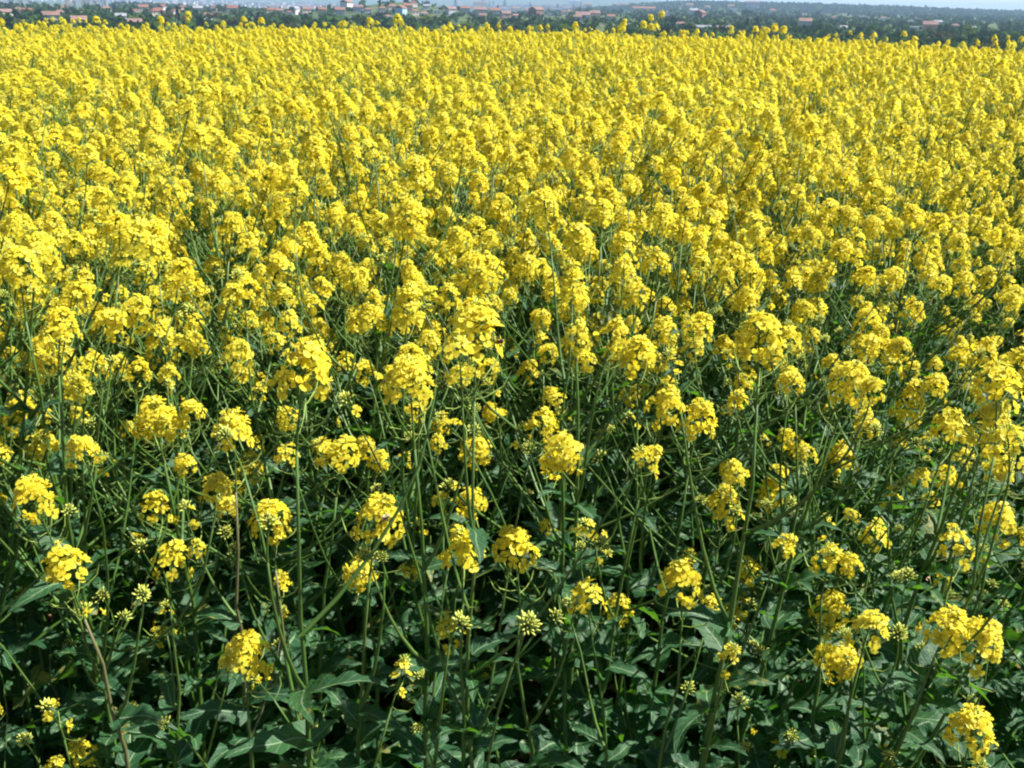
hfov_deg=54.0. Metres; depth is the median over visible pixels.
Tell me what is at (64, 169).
rapeseed plant
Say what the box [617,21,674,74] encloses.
rapeseed plant
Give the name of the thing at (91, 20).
leafy tree
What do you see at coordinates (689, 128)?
rapeseed plant
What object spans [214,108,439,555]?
rapeseed plant
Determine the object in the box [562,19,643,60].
rapeseed plant
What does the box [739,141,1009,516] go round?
rapeseed plant
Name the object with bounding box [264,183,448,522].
rapeseed plant
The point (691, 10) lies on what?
town house
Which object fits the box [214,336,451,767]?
rapeseed plant
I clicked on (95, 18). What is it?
rapeseed plant
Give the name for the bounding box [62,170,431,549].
rapeseed plant
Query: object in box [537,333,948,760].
rapeseed plant
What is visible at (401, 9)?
town house
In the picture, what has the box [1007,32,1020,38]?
leafy tree
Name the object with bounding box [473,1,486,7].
town house
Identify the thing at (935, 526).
rapeseed plant
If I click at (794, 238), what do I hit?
rapeseed plant
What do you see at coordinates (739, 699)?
rapeseed plant
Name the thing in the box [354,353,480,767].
rapeseed plant
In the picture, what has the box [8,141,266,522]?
rapeseed plant
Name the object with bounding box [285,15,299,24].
leafy tree
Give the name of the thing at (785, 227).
rapeseed plant
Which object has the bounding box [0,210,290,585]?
rapeseed plant
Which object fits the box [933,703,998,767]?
rapeseed plant
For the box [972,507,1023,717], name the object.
rapeseed plant
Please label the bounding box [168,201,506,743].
rapeseed plant
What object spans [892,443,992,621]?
rapeseed plant
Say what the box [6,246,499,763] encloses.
rapeseed plant
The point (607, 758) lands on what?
rapeseed plant
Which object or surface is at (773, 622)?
rapeseed plant
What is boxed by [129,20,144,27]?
bushy tree
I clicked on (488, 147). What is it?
rapeseed plant
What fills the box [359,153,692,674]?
rapeseed plant
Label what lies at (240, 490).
rapeseed plant
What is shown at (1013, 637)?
rapeseed plant
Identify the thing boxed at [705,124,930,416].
rapeseed plant
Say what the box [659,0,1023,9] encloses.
sky
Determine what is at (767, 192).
rapeseed plant
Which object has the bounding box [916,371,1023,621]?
rapeseed plant
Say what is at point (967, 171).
rapeseed plant
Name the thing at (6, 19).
bushy tree
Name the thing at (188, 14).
rapeseed plant
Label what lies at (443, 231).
rapeseed plant
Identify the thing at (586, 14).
town house
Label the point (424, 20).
leafy tree
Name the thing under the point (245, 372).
rapeseed plant
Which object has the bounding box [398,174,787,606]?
rapeseed plant
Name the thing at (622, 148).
rapeseed plant
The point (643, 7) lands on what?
town house
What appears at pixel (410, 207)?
rapeseed plant
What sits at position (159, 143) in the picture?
rapeseed plant
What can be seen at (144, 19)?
leafy tree
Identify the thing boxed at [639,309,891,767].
rapeseed plant
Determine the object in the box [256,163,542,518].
rapeseed plant
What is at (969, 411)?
rapeseed plant
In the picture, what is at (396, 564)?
rapeseed plant
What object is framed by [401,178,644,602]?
rapeseed plant
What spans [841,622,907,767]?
rapeseed plant
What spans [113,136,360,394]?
rapeseed plant
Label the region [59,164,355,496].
rapeseed plant
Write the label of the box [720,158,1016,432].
rapeseed plant
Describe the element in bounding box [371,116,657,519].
rapeseed plant
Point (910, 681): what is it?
rapeseed plant
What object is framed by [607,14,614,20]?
town house
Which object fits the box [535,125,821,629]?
rapeseed plant
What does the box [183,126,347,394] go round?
rapeseed plant
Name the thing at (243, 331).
rapeseed plant
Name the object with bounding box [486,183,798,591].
rapeseed plant
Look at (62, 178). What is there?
rapeseed plant
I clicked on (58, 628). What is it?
rapeseed plant
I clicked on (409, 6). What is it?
town house
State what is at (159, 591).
rapeseed plant
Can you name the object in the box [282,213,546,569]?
rapeseed plant
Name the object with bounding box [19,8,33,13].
town house
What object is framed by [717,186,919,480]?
rapeseed plant
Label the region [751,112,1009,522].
rapeseed plant
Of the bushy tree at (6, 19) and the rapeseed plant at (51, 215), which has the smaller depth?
the rapeseed plant at (51, 215)
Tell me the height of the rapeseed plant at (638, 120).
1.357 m
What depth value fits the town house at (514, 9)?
3568.84 m
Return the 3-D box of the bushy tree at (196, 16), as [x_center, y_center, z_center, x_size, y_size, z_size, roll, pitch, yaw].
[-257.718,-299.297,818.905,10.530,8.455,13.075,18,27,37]
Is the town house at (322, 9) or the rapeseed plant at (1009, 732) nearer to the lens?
the rapeseed plant at (1009, 732)
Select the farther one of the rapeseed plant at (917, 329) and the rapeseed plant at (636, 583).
the rapeseed plant at (917, 329)
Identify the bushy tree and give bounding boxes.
[0,12,13,24]
[35,14,51,22]
[92,22,104,28]
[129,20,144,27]
[189,11,203,18]
[214,3,221,9]
[237,19,255,25]
[375,12,385,17]
[505,18,515,23]
[505,24,522,30]
[656,23,670,35]
[663,14,678,25]
[686,24,695,31]
[741,9,752,15]
[983,28,999,35]
[996,38,1020,48]
[1010,36,1021,44]
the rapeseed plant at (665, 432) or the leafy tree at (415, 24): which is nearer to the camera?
the rapeseed plant at (665, 432)
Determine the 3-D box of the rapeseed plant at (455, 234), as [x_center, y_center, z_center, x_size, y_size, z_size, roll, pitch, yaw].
[0.161,0.201,2.281,0.760,1.324,1.060,-1,21,-7]
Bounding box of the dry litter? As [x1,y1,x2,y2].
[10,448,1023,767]
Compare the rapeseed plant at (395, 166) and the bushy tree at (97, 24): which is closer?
the rapeseed plant at (395, 166)
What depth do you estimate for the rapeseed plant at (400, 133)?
3.22 m
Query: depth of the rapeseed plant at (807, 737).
1.58 m
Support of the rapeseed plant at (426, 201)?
on the ground
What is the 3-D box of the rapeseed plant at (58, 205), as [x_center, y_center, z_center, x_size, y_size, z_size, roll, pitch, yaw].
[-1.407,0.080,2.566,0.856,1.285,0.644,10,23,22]
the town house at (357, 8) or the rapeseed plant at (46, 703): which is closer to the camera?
the rapeseed plant at (46, 703)
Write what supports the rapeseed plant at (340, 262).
on the ground
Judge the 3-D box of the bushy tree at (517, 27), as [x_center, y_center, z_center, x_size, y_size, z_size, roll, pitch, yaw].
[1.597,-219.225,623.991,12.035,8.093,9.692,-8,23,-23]
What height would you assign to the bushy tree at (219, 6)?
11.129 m
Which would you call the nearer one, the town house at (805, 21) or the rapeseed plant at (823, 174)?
the rapeseed plant at (823, 174)
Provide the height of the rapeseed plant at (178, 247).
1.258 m
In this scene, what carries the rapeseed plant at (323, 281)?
on the ground
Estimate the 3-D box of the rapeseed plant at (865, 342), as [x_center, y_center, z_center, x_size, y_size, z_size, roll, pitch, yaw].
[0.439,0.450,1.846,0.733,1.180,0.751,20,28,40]
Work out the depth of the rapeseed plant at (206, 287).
2.88 m
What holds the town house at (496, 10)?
on the ground
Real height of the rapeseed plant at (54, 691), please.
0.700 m
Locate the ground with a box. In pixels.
[1,0,1023,767]
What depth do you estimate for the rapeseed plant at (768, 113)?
2.72 m
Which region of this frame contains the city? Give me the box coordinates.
[23,0,585,11]
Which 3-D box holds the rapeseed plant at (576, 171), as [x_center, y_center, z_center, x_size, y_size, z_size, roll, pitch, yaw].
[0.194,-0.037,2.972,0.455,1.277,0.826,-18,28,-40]
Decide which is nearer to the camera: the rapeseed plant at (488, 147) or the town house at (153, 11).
the rapeseed plant at (488, 147)
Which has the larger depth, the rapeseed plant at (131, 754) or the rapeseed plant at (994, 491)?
the rapeseed plant at (994, 491)
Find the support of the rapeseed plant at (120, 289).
on the ground
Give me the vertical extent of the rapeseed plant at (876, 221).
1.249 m
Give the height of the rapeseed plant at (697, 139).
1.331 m
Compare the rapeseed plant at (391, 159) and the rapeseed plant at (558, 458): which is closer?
the rapeseed plant at (558, 458)
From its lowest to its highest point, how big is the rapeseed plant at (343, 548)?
1.211 m
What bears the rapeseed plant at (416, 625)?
on the ground
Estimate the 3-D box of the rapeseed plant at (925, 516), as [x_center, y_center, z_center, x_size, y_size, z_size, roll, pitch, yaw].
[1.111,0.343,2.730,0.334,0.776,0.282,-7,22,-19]
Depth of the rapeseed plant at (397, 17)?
5.74 m
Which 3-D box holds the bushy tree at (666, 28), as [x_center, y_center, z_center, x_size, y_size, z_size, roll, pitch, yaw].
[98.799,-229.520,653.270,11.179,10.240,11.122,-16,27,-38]
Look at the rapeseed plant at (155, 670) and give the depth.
2.09 m
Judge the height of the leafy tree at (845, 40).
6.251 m
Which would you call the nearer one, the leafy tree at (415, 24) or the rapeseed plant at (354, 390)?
the rapeseed plant at (354, 390)
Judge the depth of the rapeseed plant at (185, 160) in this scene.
3.32 m
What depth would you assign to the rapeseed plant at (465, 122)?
3.03 m
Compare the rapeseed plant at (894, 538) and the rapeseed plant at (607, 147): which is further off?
the rapeseed plant at (607, 147)
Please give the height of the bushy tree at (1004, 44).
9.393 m
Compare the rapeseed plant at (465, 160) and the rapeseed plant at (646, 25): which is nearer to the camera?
the rapeseed plant at (465, 160)
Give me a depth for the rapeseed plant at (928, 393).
3.04 m
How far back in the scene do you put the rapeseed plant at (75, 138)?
2.77 m
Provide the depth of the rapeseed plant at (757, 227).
2.12 m
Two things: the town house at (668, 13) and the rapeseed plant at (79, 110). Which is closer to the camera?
the rapeseed plant at (79, 110)
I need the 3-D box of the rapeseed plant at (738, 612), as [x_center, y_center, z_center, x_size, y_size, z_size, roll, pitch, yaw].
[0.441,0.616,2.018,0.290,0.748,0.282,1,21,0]
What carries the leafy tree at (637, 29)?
on the ground
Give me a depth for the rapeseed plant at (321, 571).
2.61 m
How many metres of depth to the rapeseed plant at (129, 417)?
3.00 m
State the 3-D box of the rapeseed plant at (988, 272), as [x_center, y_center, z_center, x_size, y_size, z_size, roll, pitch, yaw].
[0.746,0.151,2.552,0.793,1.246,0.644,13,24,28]
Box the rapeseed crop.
[0,17,1023,767]
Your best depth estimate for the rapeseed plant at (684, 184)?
2.83 m
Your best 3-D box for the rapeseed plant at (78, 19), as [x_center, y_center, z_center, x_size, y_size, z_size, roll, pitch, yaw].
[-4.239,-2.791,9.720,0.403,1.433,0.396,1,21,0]
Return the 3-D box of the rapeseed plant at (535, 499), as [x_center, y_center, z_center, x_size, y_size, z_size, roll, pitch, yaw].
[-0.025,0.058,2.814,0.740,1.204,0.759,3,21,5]
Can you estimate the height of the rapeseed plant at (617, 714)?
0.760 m
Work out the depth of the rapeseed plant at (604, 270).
2.77 m
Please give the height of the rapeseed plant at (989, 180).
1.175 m
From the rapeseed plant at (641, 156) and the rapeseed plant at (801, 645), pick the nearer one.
the rapeseed plant at (801, 645)
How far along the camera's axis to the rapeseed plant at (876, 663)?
1.85 m
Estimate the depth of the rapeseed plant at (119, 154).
2.92 m
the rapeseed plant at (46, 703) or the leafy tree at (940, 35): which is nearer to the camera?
the rapeseed plant at (46, 703)
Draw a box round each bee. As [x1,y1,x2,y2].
[381,514,388,521]
[494,338,503,343]
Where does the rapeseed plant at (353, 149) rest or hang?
on the ground
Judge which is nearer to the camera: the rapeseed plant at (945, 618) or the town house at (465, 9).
the rapeseed plant at (945, 618)
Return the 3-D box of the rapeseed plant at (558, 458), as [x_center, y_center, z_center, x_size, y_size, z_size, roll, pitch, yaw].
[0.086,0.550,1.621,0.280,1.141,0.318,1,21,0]
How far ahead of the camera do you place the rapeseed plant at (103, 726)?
1.64 m
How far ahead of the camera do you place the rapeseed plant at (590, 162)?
2.58 m
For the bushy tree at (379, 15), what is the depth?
954.03 m
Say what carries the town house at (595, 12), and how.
on the ground
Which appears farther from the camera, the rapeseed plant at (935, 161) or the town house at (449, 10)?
the town house at (449, 10)
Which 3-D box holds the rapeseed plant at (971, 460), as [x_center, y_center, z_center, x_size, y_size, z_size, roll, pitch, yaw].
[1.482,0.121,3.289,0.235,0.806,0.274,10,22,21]
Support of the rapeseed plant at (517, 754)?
on the ground
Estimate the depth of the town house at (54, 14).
682.51 m
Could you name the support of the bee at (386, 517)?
attached to the rapeseed plant at (356, 715)
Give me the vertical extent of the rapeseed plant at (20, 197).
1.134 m
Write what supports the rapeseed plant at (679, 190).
on the ground
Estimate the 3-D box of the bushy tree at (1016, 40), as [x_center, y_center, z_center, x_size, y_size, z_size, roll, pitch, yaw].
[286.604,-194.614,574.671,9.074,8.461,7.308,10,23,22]
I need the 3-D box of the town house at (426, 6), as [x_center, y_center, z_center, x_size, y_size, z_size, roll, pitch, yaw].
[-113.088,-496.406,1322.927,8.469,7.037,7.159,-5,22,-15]
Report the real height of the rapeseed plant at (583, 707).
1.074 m
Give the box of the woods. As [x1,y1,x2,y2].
[0,0,1023,58]
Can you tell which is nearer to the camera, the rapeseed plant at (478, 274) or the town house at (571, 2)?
the rapeseed plant at (478, 274)
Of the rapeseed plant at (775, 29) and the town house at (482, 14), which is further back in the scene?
the town house at (482, 14)
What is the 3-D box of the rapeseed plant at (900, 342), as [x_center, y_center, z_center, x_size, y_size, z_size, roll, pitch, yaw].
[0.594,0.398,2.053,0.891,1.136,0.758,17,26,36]
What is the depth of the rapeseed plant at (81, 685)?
1.85 m
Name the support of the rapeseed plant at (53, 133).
on the ground
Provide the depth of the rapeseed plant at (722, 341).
2.08 m
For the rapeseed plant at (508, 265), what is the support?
on the ground
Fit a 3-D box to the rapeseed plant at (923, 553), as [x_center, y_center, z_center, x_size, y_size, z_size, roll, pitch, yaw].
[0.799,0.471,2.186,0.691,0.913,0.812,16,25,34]
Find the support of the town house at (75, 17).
on the ground
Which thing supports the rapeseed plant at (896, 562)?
on the ground
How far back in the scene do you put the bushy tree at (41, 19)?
588.72 m
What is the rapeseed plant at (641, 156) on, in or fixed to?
on the ground
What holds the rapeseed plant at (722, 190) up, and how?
on the ground
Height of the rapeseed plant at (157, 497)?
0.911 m
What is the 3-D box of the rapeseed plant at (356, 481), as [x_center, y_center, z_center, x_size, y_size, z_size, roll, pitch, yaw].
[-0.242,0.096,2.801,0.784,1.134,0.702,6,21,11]
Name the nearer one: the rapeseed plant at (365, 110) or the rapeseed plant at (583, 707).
the rapeseed plant at (583, 707)
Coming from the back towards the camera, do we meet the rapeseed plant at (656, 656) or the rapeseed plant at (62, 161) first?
the rapeseed plant at (62, 161)
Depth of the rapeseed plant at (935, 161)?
2.86 m
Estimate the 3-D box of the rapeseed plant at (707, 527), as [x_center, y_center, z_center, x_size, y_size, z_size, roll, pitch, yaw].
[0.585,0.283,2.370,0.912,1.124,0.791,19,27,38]
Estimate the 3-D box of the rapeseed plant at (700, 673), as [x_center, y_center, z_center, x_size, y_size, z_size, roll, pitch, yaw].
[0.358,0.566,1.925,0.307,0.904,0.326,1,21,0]
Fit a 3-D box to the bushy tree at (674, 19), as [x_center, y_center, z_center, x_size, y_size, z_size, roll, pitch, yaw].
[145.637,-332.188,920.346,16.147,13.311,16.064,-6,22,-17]
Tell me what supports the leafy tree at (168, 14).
on the ground
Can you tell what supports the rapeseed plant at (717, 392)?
on the ground
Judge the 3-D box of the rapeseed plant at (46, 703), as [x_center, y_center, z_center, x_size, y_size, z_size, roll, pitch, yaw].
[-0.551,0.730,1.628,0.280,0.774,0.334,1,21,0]
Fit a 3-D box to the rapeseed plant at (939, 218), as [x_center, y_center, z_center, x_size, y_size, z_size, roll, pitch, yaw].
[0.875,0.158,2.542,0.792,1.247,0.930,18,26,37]
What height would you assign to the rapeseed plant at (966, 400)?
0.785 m
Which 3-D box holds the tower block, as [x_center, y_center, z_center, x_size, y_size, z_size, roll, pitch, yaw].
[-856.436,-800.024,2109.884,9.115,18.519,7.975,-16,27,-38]
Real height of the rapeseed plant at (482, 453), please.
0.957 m
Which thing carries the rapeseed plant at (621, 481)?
on the ground
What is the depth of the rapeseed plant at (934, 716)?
1.49 m
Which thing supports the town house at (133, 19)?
on the ground
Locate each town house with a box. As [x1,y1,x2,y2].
[0,9,12,15]
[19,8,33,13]
[42,11,59,19]
[70,15,87,23]
[115,13,126,18]
[126,18,141,21]
[138,4,148,12]
[148,7,164,15]
[155,4,166,9]
[193,5,202,12]
[226,5,237,13]
[265,8,274,13]
[274,8,283,12]
[290,6,300,13]
[301,7,310,13]
[318,7,326,13]
[335,7,344,15]
[340,0,352,8]
[353,5,362,12]
[364,7,371,13]
[378,6,385,12]
[387,4,395,11]
[394,5,406,14]
[403,3,412,10]
[410,9,418,15]
[422,4,429,9]
[444,6,456,14]
[460,6,469,13]
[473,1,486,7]
[474,6,486,16]
[478,13,486,19]
[489,7,499,15]
[500,11,511,18]
[511,7,519,12]
[528,6,543,17]
[568,0,580,4]
[572,15,581,21]
[576,11,590,18]
[590,10,600,18]
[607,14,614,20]
[632,6,655,12]
[665,12,673,16]
[689,8,698,14]
[693,9,706,17]
[696,25,729,28]
[746,1,759,8]
[798,18,811,25]
[922,21,938,29]
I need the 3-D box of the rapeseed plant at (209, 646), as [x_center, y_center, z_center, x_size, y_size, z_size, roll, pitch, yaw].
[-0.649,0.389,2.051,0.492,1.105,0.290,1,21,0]
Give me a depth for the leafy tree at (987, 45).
452.84 m
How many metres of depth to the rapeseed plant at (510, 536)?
1.37 m
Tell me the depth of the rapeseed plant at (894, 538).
2.02 m
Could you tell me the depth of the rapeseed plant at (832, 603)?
1.69 m
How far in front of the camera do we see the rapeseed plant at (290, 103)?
3.11 m
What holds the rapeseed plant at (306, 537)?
on the ground
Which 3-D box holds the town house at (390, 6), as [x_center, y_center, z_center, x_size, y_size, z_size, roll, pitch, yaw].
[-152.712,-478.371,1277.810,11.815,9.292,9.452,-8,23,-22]
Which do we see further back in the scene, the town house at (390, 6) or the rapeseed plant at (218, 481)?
the town house at (390, 6)
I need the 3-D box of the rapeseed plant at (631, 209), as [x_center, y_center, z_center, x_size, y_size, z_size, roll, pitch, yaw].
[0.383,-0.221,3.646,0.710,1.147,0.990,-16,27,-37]
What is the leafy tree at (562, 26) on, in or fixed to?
on the ground
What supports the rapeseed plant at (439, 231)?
on the ground
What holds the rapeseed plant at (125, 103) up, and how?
on the ground
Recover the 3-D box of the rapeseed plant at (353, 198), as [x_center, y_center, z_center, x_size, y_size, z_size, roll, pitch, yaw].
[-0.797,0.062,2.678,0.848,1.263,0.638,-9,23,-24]
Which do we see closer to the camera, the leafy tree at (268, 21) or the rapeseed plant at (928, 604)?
the rapeseed plant at (928, 604)
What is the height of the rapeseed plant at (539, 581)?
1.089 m
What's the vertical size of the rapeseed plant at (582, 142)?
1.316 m
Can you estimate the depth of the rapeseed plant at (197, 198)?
2.99 m
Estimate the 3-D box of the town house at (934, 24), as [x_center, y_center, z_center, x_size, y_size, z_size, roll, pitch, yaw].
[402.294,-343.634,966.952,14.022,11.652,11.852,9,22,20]
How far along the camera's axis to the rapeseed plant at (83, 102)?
3.01 m
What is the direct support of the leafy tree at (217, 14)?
on the ground
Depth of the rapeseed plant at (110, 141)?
3.15 m
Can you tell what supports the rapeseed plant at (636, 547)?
on the ground
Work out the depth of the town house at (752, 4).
3353.48 m
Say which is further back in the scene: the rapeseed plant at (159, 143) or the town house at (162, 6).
the town house at (162, 6)
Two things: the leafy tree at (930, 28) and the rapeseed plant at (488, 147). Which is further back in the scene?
the leafy tree at (930, 28)
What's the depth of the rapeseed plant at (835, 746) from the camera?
1.31 m
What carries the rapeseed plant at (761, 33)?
on the ground
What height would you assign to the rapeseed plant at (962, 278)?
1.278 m
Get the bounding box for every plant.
[0,87,268,442]
[0,104,185,489]
[0,123,418,543]
[0,127,277,560]
[0,143,326,719]
[0,151,190,486]
[0,154,156,390]
[0,163,217,547]
[0,175,384,628]
[0,182,232,600]
[0,192,128,561]
[0,193,272,619]
[0,201,217,523]
[0,210,244,767]
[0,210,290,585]
[0,232,186,510]
[0,233,326,699]
[0,261,494,766]
[0,275,166,767]
[0,290,332,711]
[0,313,426,752]
[0,395,166,747]
[0,431,138,767]
[0,473,172,767]
[1,107,137,433]
[1,226,262,575]
[2,161,112,509]
[2,213,336,705]
[3,149,389,645]
[4,197,422,672]
[5,122,305,427]
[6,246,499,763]
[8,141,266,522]
[13,21,30,34]
[13,163,87,422]
[14,183,112,476]
[14,586,94,767]
[15,697,137,767]
[18,151,322,418]
[18,255,209,663]
[19,166,369,604]
[23,220,289,662]
[25,243,469,701]
[26,103,271,575]
[27,319,281,766]
[28,150,286,528]
[30,348,178,753]
[38,85,319,440]
[41,539,177,767]
[45,601,149,767]
[46,147,240,439]
[51,16,114,59]
[52,17,87,35]
[57,230,539,743]
[58,125,233,500]
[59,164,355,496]
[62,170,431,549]
[65,109,383,489]
[66,310,469,767]
[68,191,370,600]
[81,163,308,495]
[97,174,403,580]
[97,266,483,760]
[99,165,308,545]
[104,203,304,538]
[111,85,312,425]
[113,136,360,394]
[119,131,389,476]
[120,539,234,767]
[124,489,267,767]
[126,379,275,767]
[138,140,373,399]
[141,15,175,52]
[143,134,404,477]
[143,235,562,709]
[145,179,451,509]
[157,126,507,649]
[157,629,317,767]
[158,128,371,498]
[166,173,364,493]
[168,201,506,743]
[170,407,297,767]
[171,207,481,649]
[173,129,411,586]
[179,11,240,46]
[182,128,514,767]
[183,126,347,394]
[188,159,369,477]
[190,123,447,493]
[201,202,432,615]
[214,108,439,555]
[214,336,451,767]
[221,82,470,445]
[223,135,592,507]
[227,498,355,766]
[228,228,742,665]
[229,199,468,537]
[231,451,343,732]
[232,156,411,423]
[238,95,599,494]
[238,194,573,570]
[240,16,305,55]
[247,202,750,571]
[251,492,407,767]
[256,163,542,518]
[258,434,381,767]
[260,147,638,549]
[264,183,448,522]
[265,604,341,761]
[270,244,641,713]
[273,221,555,497]
[279,174,925,704]
[281,97,469,436]
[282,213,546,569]
[283,110,563,478]
[288,185,567,549]
[289,154,717,614]
[291,151,727,632]
[293,169,578,520]
[296,154,539,452]
[299,101,496,478]
[299,195,594,717]
[308,77,627,449]
[310,280,534,767]
[311,190,526,487]
[320,98,640,379]
[326,129,513,476]
[331,295,662,767]
[335,550,419,767]
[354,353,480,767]
[356,175,569,522]
[356,186,903,763]
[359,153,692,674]
[363,124,642,554]
[366,13,446,94]
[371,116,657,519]
[372,188,644,583]
[381,101,728,515]
[384,174,555,434]
[385,137,601,408]
[387,111,773,501]
[387,181,520,389]
[389,485,504,743]
[392,117,580,414]
[395,427,518,767]
[397,114,781,402]
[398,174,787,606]
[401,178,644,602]
[402,187,678,637]
[404,478,610,767]
[410,524,565,767]
[411,633,529,767]
[419,113,618,408]
[421,174,824,754]
[422,145,669,406]
[428,123,745,444]
[430,246,714,767]
[433,114,609,426]
[435,524,583,767]
[441,190,623,559]
[450,182,791,488]
[450,207,852,767]
[460,188,745,691]
[463,217,836,695]
[464,171,741,603]
[465,169,702,499]
[466,155,691,501]
[476,120,761,567]
[478,308,650,727]
[483,19,514,62]
[484,180,863,683]
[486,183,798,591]
[489,120,771,442]
[491,245,997,742]
[494,91,790,486]
[495,132,869,564]
[507,101,798,374]
[507,429,613,767]
[508,113,702,387]
[520,132,730,461]
[522,172,703,478]
[525,443,669,767]
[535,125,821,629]
[535,156,876,477]
[537,22,609,86]
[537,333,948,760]
[539,190,972,636]
[540,225,904,547]
[541,214,775,628]
[541,325,1015,767]
[548,268,938,691]
[551,149,778,507]
[552,234,863,632]
[554,177,781,570]
[555,576,671,767]
[561,103,802,341]
[561,180,834,477]
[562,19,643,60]
[563,164,711,383]
[569,397,796,767]
[570,198,898,686]
[570,334,706,767]
[572,94,928,403]
[575,261,1012,630]
[588,106,897,543]
[589,197,901,574]
[589,264,1021,595]
[591,558,720,767]
[594,592,695,765]
[599,117,796,425]
[605,150,914,437]
[605,297,1023,691]
[609,204,819,520]
[614,117,942,552]
[614,173,895,546]
[615,146,896,506]
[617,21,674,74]
[619,10,675,71]
[633,22,666,54]
[634,206,903,539]
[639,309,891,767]
[641,153,847,470]
[642,265,1023,643]
[642,483,760,761]
[651,144,1023,588]
[661,107,913,394]
[661,555,777,747]
[664,194,1023,598]
[666,205,1023,679]
[672,147,1012,569]
[678,201,1023,662]
[685,464,835,752]
[689,359,883,767]
[691,138,942,482]
[699,144,972,487]
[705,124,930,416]
[712,157,967,521]
[713,691,815,767]
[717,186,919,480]
[718,161,982,446]
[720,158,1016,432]
[724,26,811,76]
[726,185,985,520]
[732,23,817,77]
[733,175,1023,607]
[738,439,890,710]
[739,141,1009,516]
[740,637,863,767]
[749,204,1023,632]
[749,720,787,767]
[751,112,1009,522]
[753,378,927,690]
[754,183,1023,679]
[757,402,1023,690]
[762,216,1023,544]
[770,543,904,767]
[774,276,1018,467]
[775,406,969,767]
[777,178,965,419]
[777,589,850,767]
[779,319,1019,594]
[788,517,919,746]
[791,419,1023,767]
[801,401,1011,767]
[805,341,1023,760]
[809,292,1023,581]
[821,353,922,685]
[824,523,981,767]
[824,609,893,767]
[830,169,1023,460]
[836,359,1023,767]
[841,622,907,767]
[842,350,983,616]
[842,437,974,762]
[844,203,1023,457]
[860,375,963,592]
[868,260,1023,524]
[873,433,962,664]
[874,418,1015,673]
[877,501,1023,767]
[881,615,1003,767]
[887,353,1000,590]
[888,603,984,767]
[889,333,973,541]
[889,438,1023,704]
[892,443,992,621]
[907,415,1013,606]
[914,317,1022,550]
[915,543,1023,767]
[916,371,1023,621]
[928,599,1023,767]
[931,306,1020,500]
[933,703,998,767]
[937,383,1023,537]
[944,619,1004,767]
[967,391,1023,518]
[970,308,1023,535]
[970,444,1023,600]
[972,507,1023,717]
[989,448,1023,598]
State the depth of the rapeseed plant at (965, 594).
2.36 m
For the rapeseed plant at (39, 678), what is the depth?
1.54 m
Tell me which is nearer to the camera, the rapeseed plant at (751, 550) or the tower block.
the rapeseed plant at (751, 550)
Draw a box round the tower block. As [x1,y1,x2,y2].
[101,0,106,6]
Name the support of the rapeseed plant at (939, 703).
on the ground
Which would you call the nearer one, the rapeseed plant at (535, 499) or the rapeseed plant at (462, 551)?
the rapeseed plant at (462, 551)
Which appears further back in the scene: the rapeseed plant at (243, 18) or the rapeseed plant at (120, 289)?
the rapeseed plant at (243, 18)
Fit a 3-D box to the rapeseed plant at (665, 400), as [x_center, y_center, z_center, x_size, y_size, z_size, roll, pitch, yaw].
[0.326,0.325,1.944,1.322,1.339,0.935,-8,23,-23]
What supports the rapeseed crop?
on the ground
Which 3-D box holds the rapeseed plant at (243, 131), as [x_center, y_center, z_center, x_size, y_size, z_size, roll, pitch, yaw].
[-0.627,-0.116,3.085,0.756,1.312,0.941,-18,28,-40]
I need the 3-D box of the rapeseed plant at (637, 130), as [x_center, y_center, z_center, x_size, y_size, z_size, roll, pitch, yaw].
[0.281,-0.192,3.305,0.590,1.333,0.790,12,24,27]
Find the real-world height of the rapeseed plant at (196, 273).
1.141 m
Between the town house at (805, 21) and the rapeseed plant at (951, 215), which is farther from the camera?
the town house at (805, 21)
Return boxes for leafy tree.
[87,16,102,25]
[139,16,149,22]
[161,12,172,19]
[210,12,221,18]
[228,8,238,17]
[262,18,272,25]
[284,22,298,27]
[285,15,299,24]
[353,14,366,23]
[409,21,416,31]
[418,14,432,24]
[435,16,450,24]
[459,21,472,29]
[536,27,553,34]
[558,24,572,30]
[590,20,600,29]
[630,26,649,35]
[839,37,848,43]
[924,26,934,31]
[932,32,956,40]
[961,25,977,36]
[973,40,997,52]
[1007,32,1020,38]
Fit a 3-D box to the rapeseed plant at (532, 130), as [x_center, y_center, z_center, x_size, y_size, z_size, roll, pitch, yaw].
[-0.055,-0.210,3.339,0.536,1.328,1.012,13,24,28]
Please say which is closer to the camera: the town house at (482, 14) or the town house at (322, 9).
the town house at (482, 14)
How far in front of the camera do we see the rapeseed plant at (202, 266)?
2.79 m
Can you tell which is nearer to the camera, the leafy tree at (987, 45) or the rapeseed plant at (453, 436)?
the rapeseed plant at (453, 436)
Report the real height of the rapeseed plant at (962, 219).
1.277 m
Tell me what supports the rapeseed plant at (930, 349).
on the ground
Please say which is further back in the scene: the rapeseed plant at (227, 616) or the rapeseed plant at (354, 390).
the rapeseed plant at (354, 390)
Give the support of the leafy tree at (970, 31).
on the ground
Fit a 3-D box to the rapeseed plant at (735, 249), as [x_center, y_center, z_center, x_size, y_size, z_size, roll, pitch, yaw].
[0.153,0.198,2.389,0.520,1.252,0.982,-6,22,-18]
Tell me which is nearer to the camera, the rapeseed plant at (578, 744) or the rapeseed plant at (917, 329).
the rapeseed plant at (578, 744)
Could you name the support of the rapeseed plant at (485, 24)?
on the ground
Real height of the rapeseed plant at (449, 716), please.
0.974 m
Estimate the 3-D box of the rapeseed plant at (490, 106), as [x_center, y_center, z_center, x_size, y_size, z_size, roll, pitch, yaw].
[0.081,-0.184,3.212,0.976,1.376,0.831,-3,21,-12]
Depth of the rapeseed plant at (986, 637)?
1.34 m
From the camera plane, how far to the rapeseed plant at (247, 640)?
1.28 m
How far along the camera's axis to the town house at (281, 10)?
1154.13 m

